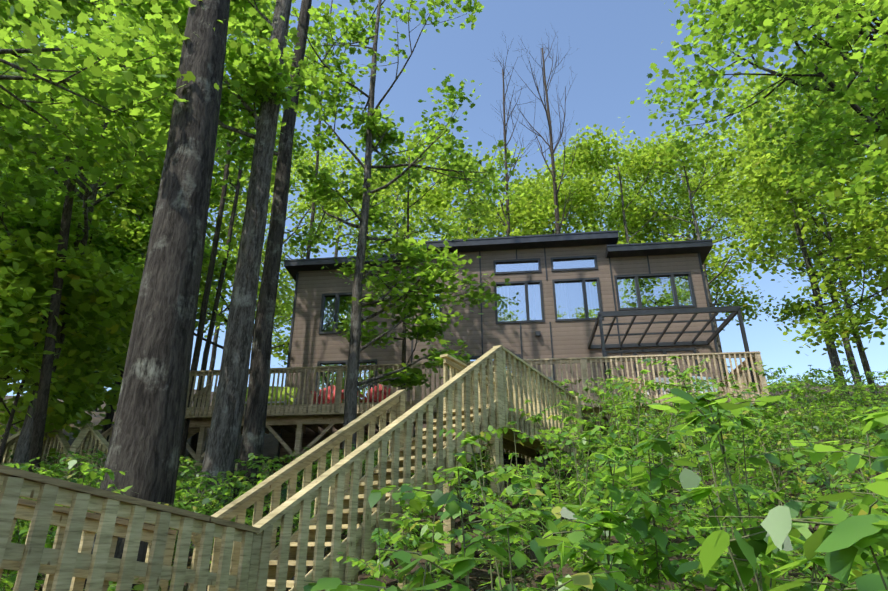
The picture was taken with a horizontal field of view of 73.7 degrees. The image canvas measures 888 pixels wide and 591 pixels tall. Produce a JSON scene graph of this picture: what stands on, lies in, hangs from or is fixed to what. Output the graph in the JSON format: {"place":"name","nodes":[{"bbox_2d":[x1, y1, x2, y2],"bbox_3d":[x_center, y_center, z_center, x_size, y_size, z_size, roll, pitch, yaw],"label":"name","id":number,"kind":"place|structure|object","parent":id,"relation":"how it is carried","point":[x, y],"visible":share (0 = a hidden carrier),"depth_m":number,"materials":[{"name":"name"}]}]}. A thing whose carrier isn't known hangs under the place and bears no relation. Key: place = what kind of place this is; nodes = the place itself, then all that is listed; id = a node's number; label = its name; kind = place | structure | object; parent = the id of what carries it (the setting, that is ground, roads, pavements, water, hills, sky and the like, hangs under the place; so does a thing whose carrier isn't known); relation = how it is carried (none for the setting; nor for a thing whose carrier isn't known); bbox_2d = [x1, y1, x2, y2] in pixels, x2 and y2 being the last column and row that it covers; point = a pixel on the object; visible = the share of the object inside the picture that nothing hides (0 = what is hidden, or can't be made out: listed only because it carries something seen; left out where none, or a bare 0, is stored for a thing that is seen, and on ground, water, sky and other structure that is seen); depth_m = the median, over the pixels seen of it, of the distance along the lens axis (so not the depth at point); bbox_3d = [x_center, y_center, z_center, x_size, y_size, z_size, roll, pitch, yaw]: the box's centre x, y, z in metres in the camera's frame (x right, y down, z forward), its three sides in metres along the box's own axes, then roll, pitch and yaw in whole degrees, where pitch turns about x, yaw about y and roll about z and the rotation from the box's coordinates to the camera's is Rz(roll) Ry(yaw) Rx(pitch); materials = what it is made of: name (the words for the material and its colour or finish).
{"place":"outdoors","nodes":[
{"label":"outdoors","id":0,"kind":"place"},
{"bbox_2d":[0,382,887,590],"bbox_3d":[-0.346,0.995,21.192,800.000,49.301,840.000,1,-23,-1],"label":"terrain","id":1,"kind":"structure","parent":0,"point":[271,442],"depth_m":10.24,"materials":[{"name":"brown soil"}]},
{"bbox_2d":[0,345,584,590],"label":"timber stairs","id":2,"kind":"structure","parent":1,"relation":"on","point":[481,393],"depth_m":5.89,"materials":[{"name":"beige wood"}]},
{"bbox_2d":[19,455,800,579],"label":"rocks","id":3,"kind":"object","parent":1,"relation":"on","point":[474,503],"depth_m":11.66,"materials":[{"name":"grey stone"}]},
{"bbox_2d":[87,351,789,463],"bbox_3d":[-0.442,3.854,16.567,18.363,3.162,3.121,-3,-23,6],"label":"deck timber","id":4,"kind":"object","parent":1,"relation":"on","point":[300,418],"visible":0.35,"depth_m":15.72,"materials":[{"name":"brown wood"}]},
{"bbox_2d":[245,376,717,405],"bbox_3d":[0.527,2.858,16.935,14.250,1.089,1.337,-2,-23,5],"label":"patio furniture","id":5,"kind":"object","parent":4,"relation":"on","point":[361,395],"visible":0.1,"depth_m":17.30,"materials":[{"name":"red fabric"}]},
{"bbox_2d":[588,306,756,391],"bbox_3d":[6.119,1.976,16.578,3.640,2.325,2.875,-3,-23,6],"label":"metal pergola","id":6,"kind":"object","parent":4,"relation":"on","point":[735,310],"visible":0.92,"depth_m":16.40,"materials":[{"name":"black metal"}]},
{"bbox_2d":[0,356,887,590],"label":"undergrowth","id":7,"kind":"object","parent":1,"relation":"on","point":[460,565],"depth_m":6.07,"materials":[{"name":"green plant"}]},
{"bbox_2d":[0,0,887,590],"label":"tree trunks","id":8,"kind":"object","parent":1,"relation":"on","point":[148,442],"visible":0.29,"depth_m":10.63,"materials":[{"name":"brown plant"}]},
{"bbox_2d":[243,0,540,391],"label":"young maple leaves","id":9,"kind":"object","parent":8,"relation":"attached to","point":[415,259],"visible":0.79,"depth_m":15.38,"materials":[{"name":"green plant"}]},
{"bbox_2d":[0,37,887,455],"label":"tree leaves","id":10,"kind":"object","parent":8,"relation":"attached to","point":[84,375],"visible":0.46,"depth_m":26.71,"materials":[{"name":"green plant"}]},
{"bbox_2d":[0,0,887,391],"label":"tree canopy leaves","id":11,"kind":"object","parent":8,"relation":"attached to","point":[130,28],"visible":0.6,"depth_m":11.70,"materials":[{"name":"green plant"}]},
{"bbox_2d":[279,244,727,463],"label":"house walls","id":12,"kind":"structure","parent":1,"relation":"on","point":[311,346],"depth_m":19.22,"materials":[{"name":"brown wood"}]},
{"bbox_2d":[277,230,721,458],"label":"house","id":13,"kind":"structure","parent":12,"relation":"attached to","point":[700,248],"depth_m":19.53,"materials":[{"name":"black metal"}]},
{"bbox_2d":[318,258,692,402],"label":"house windows","id":14,"kind":"structure","parent":12,"relation":"in","point":[654,292],"depth_m":19.30,"materials":[{"name":"clear glass"}]},
{"bbox_2d":[406,411,887,590],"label":"undergrowth leaves","id":15,"kind":"object","parent":1,"relation":"on","point":[844,542],"visible":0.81,"depth_m":3.17,"materials":[{"name":"green plant"}]},
{"bbox_2d":[7,0,887,395],"label":"sky","id":16,"kind":"structure","parent":0,"point":[612,42],"materials":[{"name":"blue"}]}
]}

